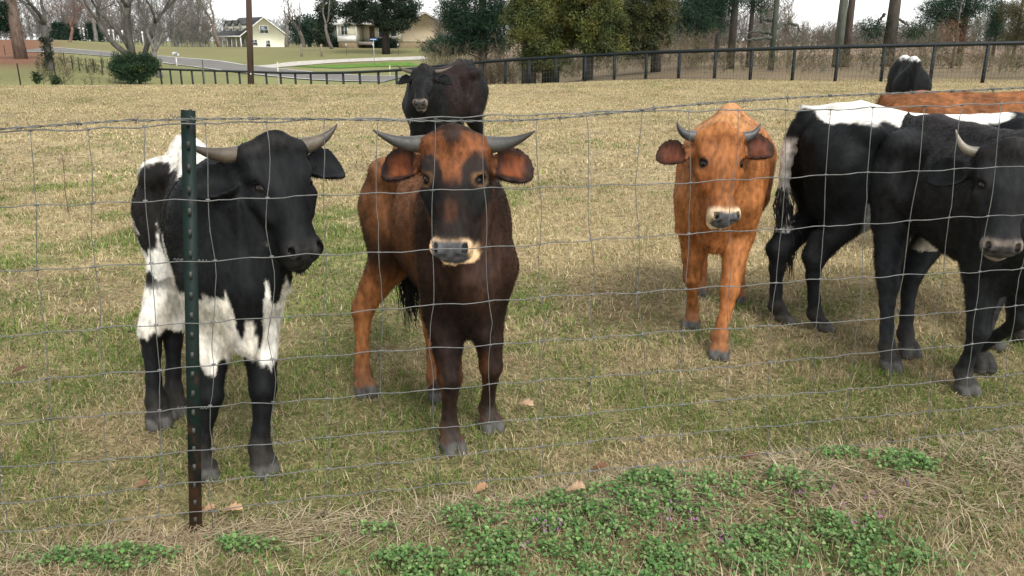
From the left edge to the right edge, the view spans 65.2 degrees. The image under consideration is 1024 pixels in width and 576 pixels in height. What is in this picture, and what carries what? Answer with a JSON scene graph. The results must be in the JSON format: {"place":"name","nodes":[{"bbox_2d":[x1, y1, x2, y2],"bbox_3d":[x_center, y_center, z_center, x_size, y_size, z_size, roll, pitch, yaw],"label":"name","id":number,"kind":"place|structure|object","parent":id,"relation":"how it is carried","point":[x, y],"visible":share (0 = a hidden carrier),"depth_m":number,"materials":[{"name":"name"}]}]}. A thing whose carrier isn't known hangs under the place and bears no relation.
{"place":"outdoors","nodes":[
{"label":"outdoors","id":0,"kind":"place"},
{"bbox_2d":[27,47,400,81],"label":"road","id":1,"kind":"structure","parent":0,"point":[216,64],"depth_m":76.86,"materials":[{"name":"grey asphalt"}]},
{"bbox_2d":[33,51,350,80],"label":"road marking","id":2,"kind":"object","parent":1,"relation":"on","point":[204,67],"visible":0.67,"depth_m":72.51,"materials":[{"name":"paint"}]},
{"bbox_2d":[57,47,387,75],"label":"road marking","id":3,"kind":"object","parent":1,"relation":"on","point":[244,64],"visible":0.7,"depth_m":81.36,"materials":[{"name":"paint"}]},
{"bbox_2d":[257,56,428,67],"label":"driveway","id":4,"kind":"structure","parent":0,"point":[296,63],"depth_m":86.00,"materials":[{"name":"white concrete"}]},
{"bbox_2d":[297,62,418,67],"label":"lawn","id":5,"kind":"structure","parent":0,"point":[372,65],"depth_m":79.74,"materials":[{"name":"green plant"}]},
{"bbox_2d":[370,38,376,63],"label":"street sign","id":6,"kind":"object","parent":5,"relation":"on","point":[373,39],"visible":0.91,"depth_m":81.81,"materials":[{"name":"metal"}]},
{"bbox_2d":[0,40,1023,575],"bbox_3d":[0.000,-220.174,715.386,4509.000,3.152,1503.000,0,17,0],"label":"ground","id":7,"kind":"structure","parent":0,"point":[28,66],"depth_m":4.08,"materials":[{"name":"beige plant"}]},
{"bbox_2d":[0,0,26,58],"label":"pine tree","id":8,"kind":"object","parent":7,"relation":"on","point":[11,26],"visible":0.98,"depth_m":68.18,"materials":[{"name":"brown plant"}]},
{"bbox_2d":[16,63,20,84],"bbox_3d":[-22.649,-9.700,36.777,0.052,1.200,0.060,0,17,0],"label":"fence stake","id":9,"kind":"object","parent":7,"relation":"on","point":[18,73],"visible":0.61,"depth_m":36.72,"materials":[{"name":"grey wood"}]},
{"bbox_2d":[11,365,26,373],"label":"dead leaf","id":10,"kind":"object","parent":7,"relation":"on","point":[19,367],"visible":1,"depth_m":3.21,"materials":[{"name":"brown plant"}]},
{"bbox_2d":[3,0,54,70],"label":"bare tree","id":11,"kind":"object","parent":7,"relation":"on","point":[46,48],"visible":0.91,"depth_m":53.71,"materials":[{"name":"grey plant"}]},
{"bbox_2d":[30,71,43,84],"bbox_3d":[-20.724,-8.786,34.984,0.599,1.401,0.489,0,17,0],"label":"cedar seedling","id":12,"kind":"object","parent":7,"relation":"on","point":[37,77],"visible":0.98,"depth_m":34.84,"materials":[{"name":"green plant"}]},
{"bbox_2d":[3,45,102,73],"bbox_3d":[-39.893,-19.436,67.607,1.512,1.916,36.984,-13,22,-36],"label":"wire fence","id":13,"kind":"object","parent":7,"relation":"on","point":[69,61],"visible":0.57,"depth_m":54.90,"materials":[{"name":"grey metal"}]},
{"bbox_2d":[49,20,59,39],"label":"conifer","id":14,"kind":"object","parent":7,"relation":"on","point":[54,24],"visible":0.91,"depth_m":118.56,"materials":[{"name":"green plant"}]},
{"bbox_2d":[48,74,61,84],"bbox_3d":[-19.918,-8.736,35.024,0.544,1.275,0.537,-16,23,-42],"label":"cedar seedling","id":15,"kind":"object","parent":7,"relation":"on","point":[55,79],"visible":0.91,"depth_m":34.83,"materials":[{"name":"green plant"}]},
{"bbox_2d":[55,21,68,39],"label":"conifer","id":16,"kind":"object","parent":7,"relation":"on","point":[60,29],"visible":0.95,"depth_m":118.55,"materials":[{"name":"green plant"}]},
{"bbox_2d":[59,145,68,211],"bbox_3d":[-3.468,-0.858,6.242,0.075,0.540,0.096,-7,19,-22],"label":"dead weed","id":17,"kind":"object","parent":7,"relation":"on","point":[64,178],"visible":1,"depth_m":6.23,"materials":[{"name":"brown plant"}]},
{"bbox_2d":[60,23,77,40],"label":"conifer","id":18,"kind":"object","parent":7,"relation":"on","point":[66,27],"visible":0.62,"depth_m":118.57,"materials":[{"name":"green plant"}]},
{"bbox_2d":[50,0,92,41],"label":"bare tree","id":19,"kind":"object","parent":7,"relation":"on","point":[71,23],"visible":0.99,"depth_m":99.77,"materials":[{"name":"grey plant"}]},
{"bbox_2d":[34,50,113,84],"bbox_3d":[-28.361,-14.329,52.166,5.401,2.524,15.631,-8,19,-25],"label":"brushwood","id":20,"kind":"object","parent":7,"relation":"on","point":[87,67],"visible":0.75,"depth_m":51.61,"materials":[{"name":"brown plant"}]},
{"bbox_2d":[68,24,83,40],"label":"conifer","id":21,"kind":"object","parent":7,"relation":"on","point":[76,33],"visible":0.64,"depth_m":119.06,"materials":[{"name":"green plant"}]},
{"bbox_2d":[64,0,98,41],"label":"bare tree","id":22,"kind":"object","parent":7,"relation":"on","point":[94,29],"visible":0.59,"depth_m":114.16,"materials":[{"name":"grey plant"}]},
{"bbox_2d":[82,22,99,40],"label":"conifer","id":23,"kind":"object","parent":7,"relation":"on","point":[88,27],"visible":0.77,"depth_m":118.66,"materials":[{"name":"green plant"}]},
{"bbox_2d":[87,24,105,41],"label":"conifer","id":24,"kind":"object","parent":7,"relation":"on","point":[100,35],"visible":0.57,"depth_m":119.00,"materials":[{"name":"green plant"}]},
{"bbox_2d":[78,27,143,44],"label":"white stake row","id":25,"kind":"object","parent":7,"relation":"on","point":[113,34],"visible":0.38,"depth_m":121.97,"materials":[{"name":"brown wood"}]},
{"bbox_2d":[83,0,139,53],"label":"bare tree","id":26,"kind":"object","parent":7,"relation":"on","point":[128,41],"visible":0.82,"depth_m":57.19,"materials":[{"name":"grey plant"}]},
{"bbox_2d":[0,0,229,46],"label":"woods","id":27,"kind":"object","parent":7,"relation":"on","point":[104,3],"visible":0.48,"depth_m":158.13,"materials":[{"name":"grey plant"}]},
{"bbox_2d":[106,50,161,84],"bbox_3d":[-23.657,-13.632,50.216,3.330,2.517,2.606,-9,19,-26],"label":"cedar bush","id":28,"kind":"object","parent":7,"relation":"on","point":[127,67],"visible":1,"depth_m":49.75,"materials":[{"name":"green plant"}]},
{"bbox_2d":[135,478,147,488],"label":"dead leaf","id":29,"kind":"object","parent":7,"relation":"on","point":[141,481],"visible":0.98,"depth_m":2.40,"materials":[{"name":"brown plant"}]},
{"bbox_2d":[142,0,175,53],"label":"bare tree","id":30,"kind":"object","parent":7,"relation":"on","point":[147,42],"visible":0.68,"depth_m":58.38,"materials":[{"name":"grey plant"}]},
{"bbox_2d":[119,0,213,77],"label":"bare tree","id":31,"kind":"object","parent":7,"relation":"on","point":[155,46],"visible":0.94,"depth_m":57.05,"materials":[{"name":"grey plant"}]},
{"bbox_2d":[172,52,178,65],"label":"mailbox","id":32,"kind":"object","parent":7,"relation":"on","point":[175,53],"visible":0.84,"depth_m":77.56,"materials":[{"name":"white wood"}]},
{"bbox_2d":[157,0,194,46],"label":"bare tree","id":33,"kind":"object","parent":7,"relation":"on","point":[177,45],"visible":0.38,"depth_m":156.77,"materials":[{"name":"grey plant"}]},
{"bbox_2d":[170,109,208,532],"bbox_3d":[-0.826,0.241,2.106,0.188,1.393,0.046,-3,18,-11],"label":"post","id":34,"kind":"object","parent":7,"relation":"on","point":[189,191],"visible":0.91,"depth_m":2.04,"materials":[{"name":"metal"}]},
{"bbox_2d":[202,60,204,83],"bbox_3d":[-16.404,-10.969,42.665,0.091,2.301,0.070,0,17,0],"label":"marker stake","id":35,"kind":"object","parent":7,"relation":"on","point":[203,72],"visible":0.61,"depth_m":42.48,"materials":[{"name":"grey wood"}]},
{"bbox_2d":[186,0,222,46],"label":"bare tree","id":36,"kind":"object","parent":7,"relation":"on","point":[200,26],"visible":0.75,"depth_m":142.61,"materials":[{"name":"grey plant"}]},
{"bbox_2d":[202,503,214,512],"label":"dead leaf","id":37,"kind":"object","parent":7,"relation":"on","point":[208,507],"visible":0.77,"depth_m":2.27,"materials":[{"name":"beige plant"}]},
{"bbox_2d":[196,0,221,46],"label":"bare tree","id":38,"kind":"object","parent":7,"relation":"on","point":[218,43],"visible":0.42,"depth_m":161.72,"materials":[{"name":"grey plant"}]},
{"bbox_2d":[222,501,242,511],"bbox_3d":[-0.795,0.625,2.270,0.065,0.020,0.036,-7,31,5],"label":"dead leaf","id":39,"kind":"object","parent":7,"relation":"on","point":[234,504],"visible":0.81,"depth_m":2.27,"materials":[{"name":"beige plant"}]},
{"bbox_2d":[130,124,345,484],"bbox_3d":[-0.982,-0.017,2.686,0.548,1.082,1.162,-15,23,-39],"label":"cow","id":40,"kind":"object","parent":7,"relation":"on","point":[244,287],"visible":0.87,"depth_m":2.31},
{"bbox_2d":[246,0,253,83],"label":"utility pole","id":41,"kind":"object","parent":7,"relation":"on","point":[250,60],"visible":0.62,"depth_m":39.09,"materials":[{"name":"brown wood"}]},
{"bbox_2d":[217,17,289,46],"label":"cottage","id":42,"kind":"structure","parent":7,"relation":"on","point":[267,33],"depth_m":191.58,"materials":[{"name":"yellow"}]},
{"bbox_2d":[259,26,268,33],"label":"window","id":43,"kind":"structure","parent":42,"relation":"in","point":[263,29],"depth_m":190.84,"materials":[{"name":"white glass"}]},
{"bbox_2d":[265,40,270,46],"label":"window","id":44,"kind":"structure","parent":42,"relation":"in","point":[268,44],"depth_m":192.24,"materials":[{"name":"white glass"}]},
{"bbox_2d":[178,12,337,45],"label":"woods","id":45,"kind":"object","parent":7,"relation":"on","point":[223,27],"visible":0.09,"depth_m":250.14,"materials":[{"name":"grey plant"}]},
{"bbox_2d":[211,31,336,45],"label":"woods","id":46,"kind":"object","parent":7,"relation":"on","point":[289,40],"visible":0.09,"depth_m":213.17,"materials":[{"name":"grey plant"}]},
{"bbox_2d":[283,0,293,46],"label":"bare tree","id":47,"kind":"object","parent":7,"relation":"on","point":[286,44],"visible":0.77,"depth_m":122.33,"materials":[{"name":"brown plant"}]},
{"bbox_2d":[277,0,312,46],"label":"bare tree","id":48,"kind":"object","parent":7,"relation":"on","point":[297,28],"visible":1,"depth_m":110.34,"materials":[{"name":"grey plant"}]},
{"bbox_2d":[284,12,334,46],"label":"evergreen tree","id":49,"kind":"object","parent":7,"relation":"on","point":[307,24],"visible":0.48,"depth_m":141.44,"materials":[{"name":"green plant"}]},
{"bbox_2d":[300,44,322,56],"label":"rail gate","id":50,"kind":"structure","parent":7,"relation":"on","point":[320,49],"depth_m":90.82,"materials":[{"name":"brown wood"}]},
{"bbox_2d":[314,0,333,48],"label":"bare tree","id":51,"kind":"object","parent":7,"relation":"on","point":[327,34],"visible":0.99,"depth_m":102.86,"materials":[{"name":"grey plant"}]},
{"bbox_2d":[310,0,343,46],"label":"evergreen tree","id":52,"kind":"object","parent":7,"relation":"on","point":[319,33],"visible":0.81,"depth_m":118.14,"materials":[{"name":"green plant"}]},
{"bbox_2d":[331,37,338,46],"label":"hedge","id":53,"kind":"object","parent":7,"relation":"on","point":[334,42],"visible":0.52,"depth_m":111.86,"materials":[{"name":"green plant"}]},
{"bbox_2d":[336,0,424,53],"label":"live oak","id":54,"kind":"object","parent":7,"relation":"on","point":[377,14],"visible":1,"depth_m":91.91,"materials":[{"name":"green plant"}]},
{"bbox_2d":[374,37,399,47],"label":"hedge","id":55,"kind":"object","parent":7,"relation":"on","point":[393,43],"visible":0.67,"depth_m":106.73,"materials":[{"name":"green plant"}]},
{"bbox_2d":[333,11,443,47],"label":"bungalow","id":56,"kind":"object","parent":7,"relation":"on","point":[352,36],"visible":0.52,"depth_m":108.64,"materials":[{"name":"beige paint"}]},
{"bbox_2d":[369,26,374,37],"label":"door","id":57,"kind":"structure","parent":56,"relation":"in","point":[371,28],"depth_m":108.40,"materials":[{"name":"brown wood"}]},
{"bbox_2d":[351,123,534,458],"bbox_3d":[-0.288,-0.059,2.800,0.499,1.094,1.052,-7,18,-21],"label":"cow","id":58,"kind":"object","parent":7,"relation":"on","point":[405,164],"visible":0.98,"depth_m":2.44},
{"bbox_2d":[397,58,488,135],"bbox_3d":[-0.648,-1.563,7.558,0.552,1.152,1.460,5,18,17],"label":"cow","id":59,"kind":"object","parent":7,"relation":"on","point":[458,87],"visible":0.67,"depth_m":7.26},
{"bbox_2d":[415,0,514,79],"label":"cedar tree","id":60,"kind":"object","parent":7,"relation":"on","point":[479,26],"visible":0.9,"depth_m":39.53,"materials":[{"name":"green plant"}]},
{"bbox_2d":[412,33,517,83],"bbox_3d":[-2.160,-10.500,38.434,5.764,3.594,9.094,0,17,0],"label":"brushwood","id":61,"kind":"object","parent":7,"relation":"on","point":[476,59],"visible":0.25,"depth_m":36.74,"materials":[{"name":"brown plant"}]},
{"bbox_2d":[472,481,487,493],"bbox_3d":[-0.095,0.595,2.376,0.056,0.016,0.032,-27,55,-21],"label":"dead leaf","id":62,"kind":"object","parent":7,"relation":"on","point":[480,487],"visible":0.94,"depth_m":2.37,"materials":[{"name":"beige plant"}]},
{"bbox_2d":[0,419,1023,575],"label":"thatch","id":63,"kind":"object","parent":7,"relation":"on","point":[321,521],"visible":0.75,"depth_m":2.26,"materials":[{"name":"beige plant"}]},
{"bbox_2d":[0,102,1023,553],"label":"wire fence","id":64,"kind":"object","parent":7,"relation":"on","point":[378,252],"visible":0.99,"depth_m":2.19,"materials":[{"name":"grey metal"}]},
{"bbox_2d":[0,87,1023,129],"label":"barbed wire","id":65,"kind":"object","parent":64,"relation":"attached to","point":[511,120],"visible":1,"depth_m":2.02,"materials":[{"name":"grey metal"}]},
{"bbox_2d":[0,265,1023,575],"bbox_3d":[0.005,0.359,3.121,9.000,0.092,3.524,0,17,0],"label":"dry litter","id":66,"kind":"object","parent":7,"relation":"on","point":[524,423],"visible":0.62,"depth_m":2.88,"materials":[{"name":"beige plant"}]},
{"bbox_2d":[740,450,758,458],"bbox_3d":[0.748,0.531,2.527,0.065,0.019,0.036,-10,32,-3],"label":"dead leaf","id":67,"kind":"object","parent":66,"relation":"on","point":[748,456],"visible":0.69,"depth_m":2.53,"materials":[{"name":"brown plant"}]},
{"bbox_2d":[3,444,1023,575],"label":"clover","id":68,"kind":"object","parent":7,"relation":"on","point":[676,552],"depth_m":2.13,"materials":[{"name":"green plant"}]},
{"bbox_2d":[565,480,584,491],"bbox_3d":[0.180,0.569,2.285,0.061,0.018,0.034,-15,41,-1],"label":"dead leaf","id":69,"kind":"object","parent":68,"relation":"on","point":[576,485],"visible":1,"depth_m":2.29,"materials":[{"name":"beige plant"}]},
{"bbox_2d":[519,479,908,547],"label":"henbit blossoms","id":70,"kind":"object","parent":68,"relation":"on","point":[697,517],"visible":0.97,"depth_m":2.18,"materials":[{"name":"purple plant"}]},
{"bbox_2d":[516,398,533,405],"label":"dead leaf","id":71,"kind":"object","parent":7,"relation":"on","point":[528,401],"visible":1,"depth_m":2.88,"materials":[{"name":"beige plant"}]},
{"bbox_2d":[498,0,578,83],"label":"cedar tree","id":72,"kind":"object","parent":7,"relation":"on","point":[537,26],"visible":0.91,"depth_m":31.87,"materials":[{"name":"green plant"}]},
{"bbox_2d":[542,1,584,82],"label":"cedar tree","id":73,"kind":"object","parent":7,"relation":"on","point":[551,77],"visible":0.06,"depth_m":33.14,"materials":[{"name":"green plant"}]},
{"bbox_2d":[420,0,714,66],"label":"woods","id":74,"kind":"object","parent":7,"relation":"on","point":[439,32],"visible":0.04,"depth_m":81.23,"materials":[{"name":"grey plant"}]},
{"bbox_2d":[434,22,720,83],"bbox_3d":[3.668,-11.736,41.916,16.933,4.113,18.031,0,17,0],"label":"brushwood","id":75,"kind":"object","parent":7,"relation":"on","point":[571,69],"visible":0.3,"depth_m":37.68,"materials":[{"name":"brown plant"}]},
{"bbox_2d":[157,41,1023,84],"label":"pipe fence","id":76,"kind":"object","parent":7,"relation":"on","point":[799,48],"visible":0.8,"depth_m":27.61,"materials":[{"name":"black metal"}]},
{"bbox_2d":[559,0,632,80],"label":"cedar tree","id":77,"kind":"object","parent":7,"relation":"on","point":[598,29],"visible":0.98,"depth_m":31.49,"materials":[{"name":"green plant"}]},
{"bbox_2d":[592,461,607,469],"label":"dead leaf","id":78,"kind":"object","parent":7,"relation":"on","point":[603,464],"visible":0.98,"depth_m":2.49,"materials":[{"name":"brown plant"}]},
{"bbox_2d":[617,0,682,72],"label":"cedar tree","id":79,"kind":"object","parent":7,"relation":"on","point":[652,20],"visible":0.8,"depth_m":35.43,"materials":[{"name":"green plant"}]},
{"bbox_2d":[670,0,719,59],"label":"pine tree","id":80,"kind":"object","parent":7,"relation":"on","point":[689,19],"visible":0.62,"depth_m":58.61,"materials":[{"name":"green plant"}]},
{"bbox_2d":[656,103,776,361],"bbox_3d":[0.967,-0.318,3.753,0.481,1.024,1.337,5,18,16],"label":"cow","id":81,"kind":"object","parent":7,"relation":"on","point":[717,137],"visible":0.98,"depth_m":3.35},
{"bbox_2d":[681,0,762,68],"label":"pine tree","id":82,"kind":"object","parent":7,"relation":"on","point":[734,7],"visible":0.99,"depth_m":36.73,"materials":[{"name":"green plant"}]},
{"bbox_2d":[703,0,742,48],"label":"pine tree","id":83,"kind":"object","parent":7,"relation":"on","point":[717,37],"visible":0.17,"depth_m":66.46,"materials":[{"name":"green plant"}]},
{"bbox_2d":[663,0,806,50],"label":"woods","id":84,"kind":"object","parent":7,"relation":"on","point":[767,26],"visible":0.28,"depth_m":118.69,"materials":[{"name":"grey plant"}]},
{"bbox_2d":[729,0,788,67],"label":"pine tree","id":85,"kind":"object","parent":7,"relation":"on","point":[752,16],"visible":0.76,"depth_m":38.77,"materials":[{"name":"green plant"}]},
{"bbox_2d":[739,0,802,70],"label":"pine tree","id":86,"kind":"object","parent":7,"relation":"on","point":[773,32],"visible":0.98,"depth_m":35.22,"materials":[{"name":"brown plant"}]},
{"bbox_2d":[831,0,847,67],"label":"pine tree","id":87,"kind":"object","parent":7,"relation":"on","point":[841,23],"visible":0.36,"depth_m":38.83,"materials":[{"name":"brown plant"}]},
{"bbox_2d":[662,25,1023,51],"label":"woods","id":88,"kind":"object","parent":7,"relation":"on","point":[831,40],"visible":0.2,"depth_m":109.57,"materials":[{"name":"grey plant"}]},
{"bbox_2d":[842,0,855,66],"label":"pine tree","id":89,"kind":"object","parent":7,"relation":"on","point":[849,22],"visible":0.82,"depth_m":39.43,"materials":[{"name":"brown plant"}]},
{"bbox_2d":[681,39,1023,78],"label":"brushwood","id":90,"kind":"object","parent":7,"relation":"on","point":[919,53],"visible":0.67,"depth_m":32.52,"materials":[{"name":"brown plant"}]},
{"bbox_2d":[782,19,946,49],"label":"woods","id":91,"kind":"object","parent":7,"relation":"on","point":[818,32],"visible":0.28,"depth_m":123.93,"materials":[{"name":"brown plant"}]},
{"bbox_2d":[853,0,933,66],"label":"pine tree","id":92,"kind":"object","parent":7,"relation":"on","point":[891,31],"visible":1,"depth_m":40.77,"materials":[{"name":"green plant"}]},
{"bbox_2d":[764,100,1023,352],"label":"cow","id":93,"kind":"object","parent":7,"relation":"on","point":[848,142],"visible":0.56,"depth_m":3.56},
{"bbox_2d":[885,55,931,92],"bbox_3d":[4.738,-2.168,9.502,0.627,1.151,1.901,5,18,17],"label":"cow","id":94,"kind":"object","parent":7,"relation":"on","point":[906,73],"visible":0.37,"depth_m":8.73},
{"bbox_2d":[798,112,1023,398],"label":"cow","id":95,"kind":"object","parent":7,"relation":"on","point":[891,197],"visible":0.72,"depth_m":3.05},
{"bbox_2d":[874,90,1023,113],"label":"cow","id":96,"kind":"object","parent":7,"relation":"on","point":[946,98],"visible":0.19,"depth_m":4.76},
{"bbox_2d":[911,0,998,65],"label":"pine tree","id":97,"kind":"object","parent":7,"relation":"on","point":[969,7],"visible":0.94,"depth_m":43.26,"materials":[{"name":"green plant"}]},
{"bbox_2d":[925,1,997,67],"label":"oak sapling","id":98,"kind":"object","parent":7,"relation":"on","point":[955,34],"visible":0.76,"depth_m":38.11,"materials":[{"name":"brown plant"}]},
{"bbox_2d":[931,0,1022,49],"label":"woods","id":99,"kind":"object","parent":7,"relation":"on","point":[978,26],"visible":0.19,"depth_m":120.53,"materials":[{"name":"green plant"}]},
{"bbox_2d":[980,0,1008,55],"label":"pine tree","id":100,"kind":"object","parent":7,"relation":"on","point":[993,31],"visible":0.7,"depth_m":77.68,"materials":[{"name":"green plant"}]},
{"bbox_2d":[993,0,1023,56],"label":"pine tree","id":101,"kind":"object","parent":7,"relation":"on","point":[1012,12],"visible":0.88,"depth_m":56.80,"materials":[{"name":"green plant"}]},
{"bbox_2d":[0,179,1023,350],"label":"grass","id":102,"kind":"structure","parent":0,"point":[334,227],"depth_m":4.74,"materials":[{"name":"beige plant"}]},
{"bbox_2d":[0,78,1023,184],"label":"grass","id":103,"kind":"structure","parent":0,"point":[5,95],"depth_m":15.78,"materials":[{"name":"beige plant"}]},
{"bbox_2d":[0,0,1023,40],"label":"sky","id":104,"kind":"structure","parent":0,"point":[816,11],"materials":[{"name":"white"}]}
]}

